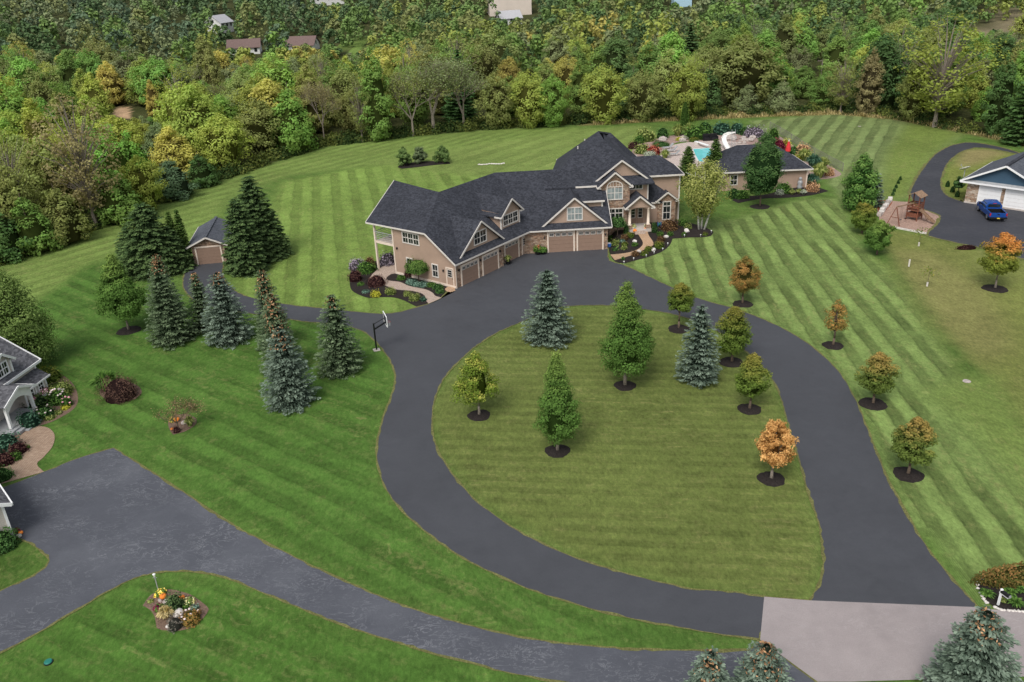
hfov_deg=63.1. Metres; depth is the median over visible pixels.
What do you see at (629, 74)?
broadleaf tree
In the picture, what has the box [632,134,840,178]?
rock bed
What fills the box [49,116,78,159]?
broadleaf tree
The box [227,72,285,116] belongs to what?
broadleaf tree
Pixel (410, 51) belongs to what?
broadleaf tree
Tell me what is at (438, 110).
broadleaf tree
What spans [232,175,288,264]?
fir tree
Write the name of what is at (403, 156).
bushy tree
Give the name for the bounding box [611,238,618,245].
shrub
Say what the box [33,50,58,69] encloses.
broadleaf tree
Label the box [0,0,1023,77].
wood
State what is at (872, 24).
broadleaf tree
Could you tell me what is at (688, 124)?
ornamental grass
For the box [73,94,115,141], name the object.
broadleaf tree
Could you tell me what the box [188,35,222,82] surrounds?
broadleaf tree
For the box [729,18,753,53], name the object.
broadleaf tree
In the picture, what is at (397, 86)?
bare tree
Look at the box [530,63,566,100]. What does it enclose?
broadleaf tree
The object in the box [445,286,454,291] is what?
doorstep
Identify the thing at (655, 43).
broadleaf tree
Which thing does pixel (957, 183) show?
young tree
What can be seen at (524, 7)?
building
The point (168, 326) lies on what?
spruce
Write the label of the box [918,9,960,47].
broadleaf tree
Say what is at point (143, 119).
broadleaf tree
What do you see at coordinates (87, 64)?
broadleaf tree
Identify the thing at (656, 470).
ground
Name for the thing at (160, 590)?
chrysanthemum
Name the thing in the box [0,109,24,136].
broadleaf tree
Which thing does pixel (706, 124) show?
shrub
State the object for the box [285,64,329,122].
broadleaf tree
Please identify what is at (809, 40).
broadleaf tree
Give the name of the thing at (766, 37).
broadleaf tree
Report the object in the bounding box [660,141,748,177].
pool patio
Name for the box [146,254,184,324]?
spruce
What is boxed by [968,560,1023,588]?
hedge
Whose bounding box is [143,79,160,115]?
broadleaf tree
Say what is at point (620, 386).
mulch ring
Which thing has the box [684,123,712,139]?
shrub
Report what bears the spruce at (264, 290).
on the ground at (656, 470)
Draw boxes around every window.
[0,359,10,378]
[37,381,44,391]
[401,231,419,245]
[431,263,438,277]
[473,228,486,245]
[503,210,517,226]
[567,207,582,220]
[606,181,622,199]
[609,208,622,218]
[630,185,642,189]
[662,201,670,219]
[730,175,737,184]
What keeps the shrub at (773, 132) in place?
on the rock bed at (670, 139)
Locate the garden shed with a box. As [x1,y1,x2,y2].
[185,216,232,264]
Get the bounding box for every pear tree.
[666,282,695,327]
[714,306,754,360]
[728,255,761,302]
[734,352,772,408]
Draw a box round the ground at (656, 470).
[0,0,1023,681]
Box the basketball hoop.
[373,311,390,351]
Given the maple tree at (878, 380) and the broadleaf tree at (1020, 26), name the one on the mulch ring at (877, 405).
the maple tree at (878, 380)
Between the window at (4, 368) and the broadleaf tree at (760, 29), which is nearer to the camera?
the window at (4, 368)
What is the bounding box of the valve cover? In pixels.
[43,658,52,665]
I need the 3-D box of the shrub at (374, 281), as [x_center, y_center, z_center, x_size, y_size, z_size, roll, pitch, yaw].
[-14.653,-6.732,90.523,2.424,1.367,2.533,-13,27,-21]
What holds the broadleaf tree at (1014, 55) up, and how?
on the ground at (656, 470)
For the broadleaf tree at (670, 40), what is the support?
on the ground at (656, 470)
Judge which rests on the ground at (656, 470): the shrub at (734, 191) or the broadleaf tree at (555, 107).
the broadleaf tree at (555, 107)
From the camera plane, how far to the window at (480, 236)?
90.39 m
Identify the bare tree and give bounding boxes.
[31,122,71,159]
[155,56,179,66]
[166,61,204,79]
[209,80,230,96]
[297,78,341,137]
[358,65,463,135]
[382,51,472,127]
[405,59,491,122]
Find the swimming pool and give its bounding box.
[692,147,709,161]
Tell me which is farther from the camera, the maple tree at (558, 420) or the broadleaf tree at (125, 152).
the broadleaf tree at (125, 152)
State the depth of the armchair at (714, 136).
150.65 m
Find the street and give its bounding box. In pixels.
[760,597,1023,681]
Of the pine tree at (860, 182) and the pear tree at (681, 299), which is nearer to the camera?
the pear tree at (681, 299)
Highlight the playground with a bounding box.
[877,201,938,231]
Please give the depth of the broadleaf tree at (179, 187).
125.52 m
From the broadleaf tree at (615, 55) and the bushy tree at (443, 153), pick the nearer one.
the bushy tree at (443, 153)
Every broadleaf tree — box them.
[0,43,31,68]
[0,58,14,87]
[0,72,26,99]
[0,81,38,119]
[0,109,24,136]
[0,117,17,143]
[0,124,43,161]
[0,131,49,210]
[0,134,42,191]
[0,166,39,220]
[0,212,34,264]
[1,40,35,60]
[3,44,41,75]
[3,55,53,100]
[8,192,64,256]
[12,136,86,217]
[16,98,63,155]
[17,90,122,226]
[20,67,45,108]
[29,72,54,112]
[32,97,64,129]
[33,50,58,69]
[33,81,78,115]
[36,62,63,93]
[38,61,58,75]
[44,183,96,249]
[48,91,78,143]
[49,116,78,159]
[54,49,74,67]
[54,50,83,107]
[70,68,86,106]
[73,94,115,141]
[73,123,99,179]
[74,48,108,86]
[75,72,117,122]
[76,37,118,71]
[86,122,149,189]
[88,164,142,226]
[93,115,143,153]
[95,60,127,105]
[109,45,150,101]
[114,51,136,94]
[117,155,168,210]
[121,57,154,104]
[124,55,193,108]
[128,117,151,158]
[134,116,151,138]
[139,122,162,160]
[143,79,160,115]
[146,116,157,129]
[148,126,199,178]
[151,81,224,133]
[152,63,204,116]
[152,156,200,201]
[163,84,243,167]
[170,63,192,84]
[184,152,222,188]
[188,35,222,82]
[189,79,211,99]
[189,112,258,170]
[196,77,212,96]
[201,48,224,93]
[201,80,216,100]
[207,93,244,143]
[213,49,234,78]
[219,69,257,99]
[220,63,247,82]
[226,88,244,120]
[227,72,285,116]
[232,98,282,155]
[233,62,255,84]
[239,54,252,69]
[244,78,303,149]
[245,51,296,92]
[252,55,281,71]
[256,57,277,71]
[268,83,318,153]
[281,49,307,67]
[282,56,301,81]
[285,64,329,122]
[294,62,330,133]
[295,56,332,79]
[300,50,336,82]
[307,54,325,70]
[318,59,363,90]
[322,48,340,69]
[323,66,358,126]
[325,89,366,133]
[338,55,360,89]
[341,71,371,136]
[345,54,362,77]
[355,46,395,140]
[358,44,386,64]
[358,44,416,80]
[361,63,391,91]
[382,60,400,117]
[388,48,420,81]
[390,64,435,125]
[393,37,422,73]
[406,42,430,62]
[411,44,449,88]
[427,39,444,58]
[427,78,453,113]
[433,32,482,89]
[462,39,501,97]
[473,28,522,74]
[473,72,516,129]
[494,57,521,82]
[497,48,515,73]
[497,76,518,116]
[506,68,547,128]
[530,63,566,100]
[537,59,555,111]
[537,73,574,127]
[541,28,569,65]
[550,54,588,103]
[566,57,589,113]
[567,36,595,68]
[567,46,584,65]
[568,41,586,67]
[577,63,630,124]
[586,44,607,75]
[597,29,638,82]
[606,36,636,57]
[615,67,638,112]
[622,69,664,122]
[626,45,635,69]
[631,41,661,81]
[644,46,693,109]
[646,37,663,51]
[657,31,695,77]
[665,62,709,121]
[680,52,714,74]
[687,43,724,83]
[696,40,707,56]
[698,64,722,111]
[701,27,731,53]
[704,34,788,107]
[728,25,759,53]
[728,83,762,114]
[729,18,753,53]
[737,13,769,34]
[752,21,775,46]
[754,28,785,64]
[762,53,795,99]
[763,80,799,113]
[773,14,797,64]
[782,62,794,90]
[785,44,815,78]
[790,66,818,98]
[792,21,821,65]
[793,15,805,33]
[807,70,840,106]
[813,24,835,59]
[816,29,854,79]
[822,22,846,71]
[825,53,862,111]
[827,16,857,54]
[831,69,851,99]
[845,10,866,50]
[845,32,910,110]
[846,19,884,74]
[846,42,885,75]
[848,12,886,50]
[848,54,868,83]
[849,28,880,75]
[853,46,885,112]
[862,5,889,34]
[875,26,929,101]
[880,18,922,39]
[881,19,921,47]
[890,9,914,30]
[893,12,1009,127]
[893,36,920,74]
[894,47,936,120]
[898,65,912,107]
[913,5,977,41]
[915,24,951,51]
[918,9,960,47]
[929,47,984,117]
[944,35,992,65]
[948,30,964,48]
[961,60,990,108]
[969,83,990,121]
[972,32,997,75]
[978,54,994,88]
[980,52,1021,135]
[985,32,994,44]
[988,29,1003,46]
[990,32,1022,73]
[1001,39,1023,64]
[1006,12,1023,47]
[1012,32,1023,47]
[1013,44,1023,86]
[1013,56,1023,97]
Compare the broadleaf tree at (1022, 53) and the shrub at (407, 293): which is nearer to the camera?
the shrub at (407, 293)
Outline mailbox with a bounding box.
[997,588,1011,604]
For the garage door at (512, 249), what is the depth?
95.75 m
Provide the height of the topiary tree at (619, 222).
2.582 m
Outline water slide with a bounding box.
[721,129,735,148]
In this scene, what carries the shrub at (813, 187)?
on the mulch bed at (773, 195)
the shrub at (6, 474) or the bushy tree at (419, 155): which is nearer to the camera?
the shrub at (6, 474)
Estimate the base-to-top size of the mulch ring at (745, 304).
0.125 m
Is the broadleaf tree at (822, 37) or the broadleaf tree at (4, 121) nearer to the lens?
the broadleaf tree at (4, 121)
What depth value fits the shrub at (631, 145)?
146.78 m
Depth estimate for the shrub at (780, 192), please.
116.36 m
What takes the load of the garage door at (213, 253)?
in the garden shed
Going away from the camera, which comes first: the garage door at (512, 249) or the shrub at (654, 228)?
the garage door at (512, 249)
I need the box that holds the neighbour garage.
[960,152,1023,210]
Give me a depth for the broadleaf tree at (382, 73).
171.68 m
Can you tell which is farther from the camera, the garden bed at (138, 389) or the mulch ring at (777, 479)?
the garden bed at (138, 389)
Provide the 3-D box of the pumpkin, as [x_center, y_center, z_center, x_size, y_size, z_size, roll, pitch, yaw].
[-19.543,14.258,46.708,0.376,0.308,0.376,-12,27,-20]
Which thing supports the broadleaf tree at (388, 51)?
on the ground at (656, 470)
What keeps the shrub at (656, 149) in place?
on the rock bed at (670, 139)
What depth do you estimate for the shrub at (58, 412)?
66.77 m
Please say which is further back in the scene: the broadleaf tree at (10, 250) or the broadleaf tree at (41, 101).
the broadleaf tree at (41, 101)
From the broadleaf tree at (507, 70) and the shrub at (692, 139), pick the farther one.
the broadleaf tree at (507, 70)
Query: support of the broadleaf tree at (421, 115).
on the ground at (656, 470)
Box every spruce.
[143,273,199,350]
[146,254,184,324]
[187,272,215,333]
[200,272,254,349]
[251,270,294,350]
[257,293,304,378]
[258,326,321,415]
[313,294,366,379]
[520,269,576,350]
[673,304,721,388]
[683,645,729,681]
[730,640,794,681]
[871,173,885,207]
[914,604,1023,681]
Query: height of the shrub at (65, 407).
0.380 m
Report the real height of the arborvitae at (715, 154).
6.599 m
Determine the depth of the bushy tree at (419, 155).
142.34 m
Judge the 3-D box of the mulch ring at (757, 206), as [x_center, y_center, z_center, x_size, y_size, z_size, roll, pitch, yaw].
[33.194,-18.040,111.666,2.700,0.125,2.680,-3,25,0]
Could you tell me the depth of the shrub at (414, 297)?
85.84 m
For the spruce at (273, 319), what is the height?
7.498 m
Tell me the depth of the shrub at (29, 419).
64.77 m
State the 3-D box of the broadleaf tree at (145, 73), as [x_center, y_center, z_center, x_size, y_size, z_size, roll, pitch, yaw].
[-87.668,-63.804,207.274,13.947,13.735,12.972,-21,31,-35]
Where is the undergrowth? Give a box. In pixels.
[0,101,1004,264]
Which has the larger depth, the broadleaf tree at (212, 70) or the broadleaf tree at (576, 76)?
the broadleaf tree at (212, 70)
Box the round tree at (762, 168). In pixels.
[741,132,786,205]
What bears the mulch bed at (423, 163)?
on the ground at (656, 470)
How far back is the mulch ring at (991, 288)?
82.50 m
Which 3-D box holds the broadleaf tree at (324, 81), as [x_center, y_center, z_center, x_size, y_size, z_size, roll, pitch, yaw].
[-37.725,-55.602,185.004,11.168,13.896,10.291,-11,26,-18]
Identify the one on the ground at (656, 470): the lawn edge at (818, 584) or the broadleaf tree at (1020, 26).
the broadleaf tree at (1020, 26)
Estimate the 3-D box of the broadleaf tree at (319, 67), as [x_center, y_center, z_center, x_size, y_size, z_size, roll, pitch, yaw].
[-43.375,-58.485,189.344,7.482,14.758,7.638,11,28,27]
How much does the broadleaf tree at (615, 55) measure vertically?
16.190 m
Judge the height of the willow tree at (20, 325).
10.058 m
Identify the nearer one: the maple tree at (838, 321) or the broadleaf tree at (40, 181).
the maple tree at (838, 321)
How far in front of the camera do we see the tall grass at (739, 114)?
169.08 m
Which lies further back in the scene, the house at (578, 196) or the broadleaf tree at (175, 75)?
the broadleaf tree at (175, 75)
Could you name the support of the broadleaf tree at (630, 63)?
on the ground at (656, 470)
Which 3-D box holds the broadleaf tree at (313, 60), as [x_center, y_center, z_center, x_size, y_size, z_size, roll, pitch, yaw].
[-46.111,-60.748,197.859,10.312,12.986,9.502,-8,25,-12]
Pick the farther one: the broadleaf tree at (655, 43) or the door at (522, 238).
the broadleaf tree at (655, 43)
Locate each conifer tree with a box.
[440,49,478,121]
[683,23,699,56]
[999,79,1023,146]
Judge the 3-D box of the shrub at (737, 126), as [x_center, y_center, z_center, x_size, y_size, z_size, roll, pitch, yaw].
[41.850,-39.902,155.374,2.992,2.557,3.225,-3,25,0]
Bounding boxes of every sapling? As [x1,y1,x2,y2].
[910,228,928,245]
[920,266,940,285]
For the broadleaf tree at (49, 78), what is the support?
on the ground at (656, 470)
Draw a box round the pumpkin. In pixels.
[159,593,166,598]
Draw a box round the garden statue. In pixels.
[797,177,802,188]
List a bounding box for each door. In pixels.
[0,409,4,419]
[194,245,223,264]
[445,267,454,285]
[460,257,479,285]
[482,249,498,275]
[504,238,519,262]
[521,236,524,254]
[547,230,574,252]
[576,229,603,250]
[631,208,636,222]
[636,208,643,222]
[976,185,1001,202]
[1002,189,1023,209]
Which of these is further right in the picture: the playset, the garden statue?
the playset
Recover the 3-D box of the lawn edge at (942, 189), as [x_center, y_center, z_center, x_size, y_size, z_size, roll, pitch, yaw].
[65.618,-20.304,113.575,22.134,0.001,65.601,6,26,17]
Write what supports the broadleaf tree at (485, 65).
on the ground at (656, 470)
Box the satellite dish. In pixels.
[959,164,969,177]
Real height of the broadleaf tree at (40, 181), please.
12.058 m
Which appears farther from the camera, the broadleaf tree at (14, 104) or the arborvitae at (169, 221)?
the broadleaf tree at (14, 104)
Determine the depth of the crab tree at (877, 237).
91.44 m
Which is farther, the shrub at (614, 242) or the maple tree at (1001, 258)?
the shrub at (614, 242)
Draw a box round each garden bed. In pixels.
[100,384,141,399]
[143,589,208,630]
[168,414,196,434]
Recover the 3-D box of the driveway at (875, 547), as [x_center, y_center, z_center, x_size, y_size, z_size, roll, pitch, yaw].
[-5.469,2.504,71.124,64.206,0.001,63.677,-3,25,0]
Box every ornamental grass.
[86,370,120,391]
[155,605,174,619]
[183,416,194,426]
[660,149,670,157]
[672,123,684,135]
[683,123,691,132]
[795,148,811,160]
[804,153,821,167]
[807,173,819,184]
[808,163,829,177]
[819,156,831,165]
[978,588,996,598]
[1003,587,1017,595]
[1006,595,1023,606]
[1016,585,1023,592]
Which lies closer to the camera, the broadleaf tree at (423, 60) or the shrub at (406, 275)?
the shrub at (406, 275)
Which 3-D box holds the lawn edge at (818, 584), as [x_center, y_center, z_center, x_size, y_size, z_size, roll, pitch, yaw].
[7.456,5.333,63.799,27.410,0.001,42.481,-3,25,0]
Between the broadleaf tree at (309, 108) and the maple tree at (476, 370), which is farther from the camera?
the broadleaf tree at (309, 108)
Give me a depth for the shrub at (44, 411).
66.19 m
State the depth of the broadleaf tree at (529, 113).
164.52 m
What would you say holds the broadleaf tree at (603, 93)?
on the ground at (656, 470)
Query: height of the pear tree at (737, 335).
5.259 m
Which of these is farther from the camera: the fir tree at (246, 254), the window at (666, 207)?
the window at (666, 207)
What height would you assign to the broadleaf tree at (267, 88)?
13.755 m
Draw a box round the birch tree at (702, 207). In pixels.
[674,156,733,229]
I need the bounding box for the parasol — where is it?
[785,140,790,151]
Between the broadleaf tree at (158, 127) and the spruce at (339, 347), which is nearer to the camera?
the spruce at (339, 347)
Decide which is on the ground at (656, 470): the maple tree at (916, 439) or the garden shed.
the garden shed
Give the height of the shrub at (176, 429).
0.626 m
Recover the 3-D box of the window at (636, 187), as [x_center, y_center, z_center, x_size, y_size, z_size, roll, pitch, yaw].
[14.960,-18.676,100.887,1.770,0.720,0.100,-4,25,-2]
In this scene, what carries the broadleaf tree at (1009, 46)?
on the ground at (656, 470)
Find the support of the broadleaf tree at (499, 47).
on the ground at (656, 470)
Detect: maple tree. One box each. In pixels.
[93,254,148,329]
[450,351,500,414]
[533,349,582,449]
[596,279,655,384]
[754,419,799,478]
[824,299,849,344]
[854,351,901,402]
[890,416,938,473]
[976,232,1023,287]
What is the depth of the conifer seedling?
114.14 m
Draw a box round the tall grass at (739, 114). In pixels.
[592,106,1023,145]
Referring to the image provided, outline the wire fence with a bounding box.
[769,121,843,171]
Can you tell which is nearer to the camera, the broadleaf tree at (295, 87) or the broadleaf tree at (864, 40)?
the broadleaf tree at (295, 87)
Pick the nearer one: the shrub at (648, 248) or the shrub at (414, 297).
the shrub at (414, 297)
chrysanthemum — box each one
[152,603,164,613]
[157,587,166,596]
[183,596,194,605]
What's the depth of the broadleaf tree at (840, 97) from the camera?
166.41 m
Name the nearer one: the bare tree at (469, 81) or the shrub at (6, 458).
the shrub at (6, 458)
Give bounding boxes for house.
[0,336,49,536]
[204,14,233,32]
[226,38,262,54]
[285,35,320,49]
[310,0,343,5]
[365,131,684,288]
[495,10,522,24]
[702,144,813,190]
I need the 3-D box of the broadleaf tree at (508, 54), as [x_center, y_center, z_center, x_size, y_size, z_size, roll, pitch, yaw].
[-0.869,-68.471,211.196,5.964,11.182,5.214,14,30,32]
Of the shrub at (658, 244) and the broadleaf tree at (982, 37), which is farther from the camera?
the broadleaf tree at (982, 37)
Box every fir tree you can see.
[113,227,139,275]
[117,202,186,282]
[158,227,197,275]
[221,197,270,278]
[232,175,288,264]
[256,204,293,262]
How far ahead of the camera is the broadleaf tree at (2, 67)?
232.49 m
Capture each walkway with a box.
[0,426,54,483]
[371,264,440,302]
[611,231,653,259]
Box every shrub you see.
[0,428,22,452]
[0,450,14,466]
[0,463,15,482]
[0,526,21,556]
[7,438,29,453]
[11,449,23,461]
[15,406,40,428]
[22,393,48,407]
[32,402,55,421]
[38,365,63,383]
[39,387,48,395]
[42,385,70,405]
[43,378,74,399]
[44,414,56,420]
[53,409,62,414]
[59,396,73,406]
[60,404,70,410]
[93,366,140,404]
[151,394,205,426]
[164,589,184,611]
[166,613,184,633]
[171,424,179,432]
[182,602,188,610]
[191,603,199,609]
[347,269,362,282]
[348,257,366,270]
[356,260,377,274]
[364,253,375,265]
[365,273,387,287]
[370,289,380,297]
[379,250,394,266]
[384,286,395,295]
[396,275,405,280]
[403,272,411,277]
[403,290,410,296]
[405,277,414,284]
[408,292,419,301]
[409,280,420,286]
[417,280,427,287]
[427,280,434,287]
[432,283,443,289]
[435,287,443,293]
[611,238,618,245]
[620,233,627,239]
[623,223,629,233]
[626,232,634,237]
[627,141,640,148]
[631,250,639,256]
[632,128,656,142]
[633,133,644,143]
[634,141,648,153]
[640,250,648,255]
[643,150,655,155]
[644,244,652,251]
[646,144,661,154]
[651,221,658,232]
[652,140,670,146]
[652,240,664,248]
[656,125,669,138]
[657,234,664,241]
[659,217,679,231]
[678,217,687,225]
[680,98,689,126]
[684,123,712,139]
[684,222,691,228]
[688,137,697,141]
[698,118,712,133]
[712,120,734,135]
[727,188,738,198]
[730,120,742,133]
[735,188,749,198]
[737,125,749,135]
[743,125,766,137]
[768,125,779,141]
[775,137,786,149]
[775,189,783,194]
[776,182,792,193]
[782,138,791,148]
[789,144,798,155]
[795,142,812,153]
[806,180,819,191]
[824,167,834,175]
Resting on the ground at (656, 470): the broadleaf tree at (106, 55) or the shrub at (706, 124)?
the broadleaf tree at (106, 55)
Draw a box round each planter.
[504,255,511,264]
[533,244,541,254]
[541,246,547,254]
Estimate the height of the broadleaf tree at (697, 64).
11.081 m
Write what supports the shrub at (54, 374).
on the mulch bed at (74, 398)
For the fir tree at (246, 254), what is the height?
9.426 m
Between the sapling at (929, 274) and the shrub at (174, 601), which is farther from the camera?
the sapling at (929, 274)
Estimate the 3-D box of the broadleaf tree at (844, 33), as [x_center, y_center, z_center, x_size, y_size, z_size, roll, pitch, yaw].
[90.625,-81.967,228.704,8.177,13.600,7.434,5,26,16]
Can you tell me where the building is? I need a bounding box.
[487,0,531,15]
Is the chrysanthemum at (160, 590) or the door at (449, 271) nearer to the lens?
the chrysanthemum at (160, 590)
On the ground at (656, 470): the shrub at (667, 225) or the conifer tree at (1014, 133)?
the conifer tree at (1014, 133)
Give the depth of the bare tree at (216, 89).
187.25 m
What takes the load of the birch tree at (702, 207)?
on the mulch bed at (694, 231)
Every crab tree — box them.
[850,202,877,233]
[863,219,896,254]
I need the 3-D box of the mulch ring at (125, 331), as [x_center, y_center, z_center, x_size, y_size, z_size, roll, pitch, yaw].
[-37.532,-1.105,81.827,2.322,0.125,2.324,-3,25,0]
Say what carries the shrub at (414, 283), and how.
on the mulch bed at (357, 289)
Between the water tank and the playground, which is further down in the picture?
the playground
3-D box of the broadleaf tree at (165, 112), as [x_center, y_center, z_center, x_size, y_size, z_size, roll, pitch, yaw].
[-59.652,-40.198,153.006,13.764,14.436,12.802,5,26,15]
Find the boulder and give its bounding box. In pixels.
[172,608,183,617]
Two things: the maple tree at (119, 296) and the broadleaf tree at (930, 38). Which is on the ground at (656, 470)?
the broadleaf tree at (930, 38)
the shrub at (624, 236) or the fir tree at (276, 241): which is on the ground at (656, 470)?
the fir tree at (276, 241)
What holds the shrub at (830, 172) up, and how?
on the rock bed at (670, 139)
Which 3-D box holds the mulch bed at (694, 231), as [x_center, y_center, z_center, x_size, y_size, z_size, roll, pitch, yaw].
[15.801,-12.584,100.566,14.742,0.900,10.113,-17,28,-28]
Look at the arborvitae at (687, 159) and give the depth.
121.23 m
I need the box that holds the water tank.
[671,0,691,6]
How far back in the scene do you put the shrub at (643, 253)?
95.63 m
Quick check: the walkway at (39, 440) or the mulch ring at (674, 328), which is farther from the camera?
the mulch ring at (674, 328)
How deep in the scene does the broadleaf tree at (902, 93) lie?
169.45 m
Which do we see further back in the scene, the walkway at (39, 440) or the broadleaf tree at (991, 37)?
the broadleaf tree at (991, 37)
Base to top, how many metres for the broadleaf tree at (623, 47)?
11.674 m
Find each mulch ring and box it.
[116,326,141,334]
[467,409,489,420]
[545,444,569,457]
[614,380,635,390]
[668,324,690,333]
[719,357,742,367]
[732,300,752,307]
[737,403,760,414]
[749,204,769,208]
[757,471,784,486]
[822,341,843,349]
[858,397,887,410]
[893,466,924,482]
[954,244,979,249]
[981,284,1008,292]
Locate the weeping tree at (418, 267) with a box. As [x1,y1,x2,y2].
[404,257,429,280]
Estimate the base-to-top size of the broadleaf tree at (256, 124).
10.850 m
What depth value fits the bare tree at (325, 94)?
160.38 m
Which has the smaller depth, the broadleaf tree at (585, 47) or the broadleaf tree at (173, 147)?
the broadleaf tree at (173, 147)
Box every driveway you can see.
[0,448,814,681]
[183,249,974,637]
[911,143,1023,257]
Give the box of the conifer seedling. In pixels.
[950,185,955,192]
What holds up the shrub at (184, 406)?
on the garden bed at (185, 427)
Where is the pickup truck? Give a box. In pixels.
[977,199,1007,219]
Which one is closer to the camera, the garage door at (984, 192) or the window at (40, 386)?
the window at (40, 386)
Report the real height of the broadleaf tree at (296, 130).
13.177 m
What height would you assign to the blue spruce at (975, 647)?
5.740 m
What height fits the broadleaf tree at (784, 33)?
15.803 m
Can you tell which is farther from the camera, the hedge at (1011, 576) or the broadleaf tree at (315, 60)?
the broadleaf tree at (315, 60)
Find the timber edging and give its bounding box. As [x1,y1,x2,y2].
[895,227,926,233]
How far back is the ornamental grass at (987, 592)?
44.32 m
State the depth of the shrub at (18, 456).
60.67 m
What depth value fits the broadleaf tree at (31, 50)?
246.39 m
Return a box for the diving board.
[694,141,708,145]
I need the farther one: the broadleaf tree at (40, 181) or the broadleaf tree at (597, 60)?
the broadleaf tree at (597, 60)
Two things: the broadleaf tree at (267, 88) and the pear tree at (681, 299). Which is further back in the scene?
the broadleaf tree at (267, 88)
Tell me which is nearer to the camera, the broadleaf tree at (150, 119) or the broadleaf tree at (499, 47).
the broadleaf tree at (150, 119)
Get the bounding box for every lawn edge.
[0,447,816,681]
[182,247,977,640]
[431,305,825,599]
[907,142,1023,259]
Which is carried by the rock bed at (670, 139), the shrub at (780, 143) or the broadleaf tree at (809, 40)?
the shrub at (780, 143)
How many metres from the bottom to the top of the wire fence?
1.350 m
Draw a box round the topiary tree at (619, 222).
[611,215,626,234]
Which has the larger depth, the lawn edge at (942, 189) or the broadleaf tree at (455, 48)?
the broadleaf tree at (455, 48)
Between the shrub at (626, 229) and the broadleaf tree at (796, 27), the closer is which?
the shrub at (626, 229)
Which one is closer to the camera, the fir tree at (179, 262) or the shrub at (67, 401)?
the shrub at (67, 401)
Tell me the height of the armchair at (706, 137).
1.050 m
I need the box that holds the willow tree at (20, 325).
[0,266,64,365]
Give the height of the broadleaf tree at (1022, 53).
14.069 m
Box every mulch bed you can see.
[15,375,77,442]
[350,261,451,306]
[398,161,449,168]
[609,220,712,262]
[733,186,827,202]
[978,580,1023,610]
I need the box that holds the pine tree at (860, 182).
[839,152,881,210]
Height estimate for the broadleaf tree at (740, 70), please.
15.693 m
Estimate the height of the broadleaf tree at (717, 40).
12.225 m
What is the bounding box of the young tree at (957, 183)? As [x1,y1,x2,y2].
[953,176,965,190]
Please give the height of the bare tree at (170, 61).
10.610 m
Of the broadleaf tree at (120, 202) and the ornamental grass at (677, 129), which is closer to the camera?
the broadleaf tree at (120, 202)
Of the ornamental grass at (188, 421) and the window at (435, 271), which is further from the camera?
the window at (435, 271)
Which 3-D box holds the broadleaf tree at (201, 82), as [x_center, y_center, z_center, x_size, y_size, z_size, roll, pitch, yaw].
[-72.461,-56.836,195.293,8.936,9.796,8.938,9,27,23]
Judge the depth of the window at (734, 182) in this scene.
118.84 m
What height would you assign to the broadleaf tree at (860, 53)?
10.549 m
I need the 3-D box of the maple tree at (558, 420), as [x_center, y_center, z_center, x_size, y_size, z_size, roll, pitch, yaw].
[3.056,4.254,57.360,3.694,8.001,3.266,-3,25,0]
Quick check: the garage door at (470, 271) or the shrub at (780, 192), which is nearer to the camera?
the garage door at (470, 271)
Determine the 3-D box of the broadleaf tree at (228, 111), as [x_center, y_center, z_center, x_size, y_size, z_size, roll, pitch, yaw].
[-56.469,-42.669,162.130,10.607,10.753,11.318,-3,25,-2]
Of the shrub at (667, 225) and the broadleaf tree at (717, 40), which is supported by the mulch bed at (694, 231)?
the shrub at (667, 225)
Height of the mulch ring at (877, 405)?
0.125 m
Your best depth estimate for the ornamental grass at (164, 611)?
45.10 m
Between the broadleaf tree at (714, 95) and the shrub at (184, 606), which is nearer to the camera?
the shrub at (184, 606)
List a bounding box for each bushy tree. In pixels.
[395,147,411,165]
[412,146,426,163]
[432,145,450,162]
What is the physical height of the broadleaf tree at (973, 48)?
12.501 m
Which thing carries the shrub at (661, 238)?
on the mulch bed at (694, 231)
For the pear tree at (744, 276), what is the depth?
79.95 m
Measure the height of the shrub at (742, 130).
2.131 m
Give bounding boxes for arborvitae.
[164,211,176,236]
[173,209,193,260]
[678,146,696,185]
[703,139,722,182]
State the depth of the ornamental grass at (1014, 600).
43.66 m
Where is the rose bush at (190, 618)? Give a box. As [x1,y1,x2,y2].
[177,606,201,629]
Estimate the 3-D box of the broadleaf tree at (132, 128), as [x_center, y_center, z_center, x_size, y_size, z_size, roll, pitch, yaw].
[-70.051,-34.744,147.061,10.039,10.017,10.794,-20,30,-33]
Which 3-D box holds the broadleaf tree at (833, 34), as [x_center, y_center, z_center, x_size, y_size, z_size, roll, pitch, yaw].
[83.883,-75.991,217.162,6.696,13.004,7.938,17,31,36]
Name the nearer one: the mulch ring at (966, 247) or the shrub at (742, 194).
the mulch ring at (966, 247)
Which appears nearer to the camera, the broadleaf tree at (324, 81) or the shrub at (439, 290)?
the shrub at (439, 290)
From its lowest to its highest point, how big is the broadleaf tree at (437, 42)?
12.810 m
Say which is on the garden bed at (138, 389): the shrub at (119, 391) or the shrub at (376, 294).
the shrub at (119, 391)
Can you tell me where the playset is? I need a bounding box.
[887,190,934,225]
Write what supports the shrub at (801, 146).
on the rock bed at (670, 139)
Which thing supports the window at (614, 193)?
in the house at (578, 196)
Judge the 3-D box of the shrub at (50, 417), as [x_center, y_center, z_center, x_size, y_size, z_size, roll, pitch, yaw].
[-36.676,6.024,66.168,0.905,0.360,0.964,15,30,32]
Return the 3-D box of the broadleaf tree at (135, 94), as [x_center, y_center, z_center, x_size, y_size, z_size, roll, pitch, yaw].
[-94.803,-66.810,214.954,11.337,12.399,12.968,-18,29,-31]
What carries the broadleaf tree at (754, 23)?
on the ground at (656, 470)
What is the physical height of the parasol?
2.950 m

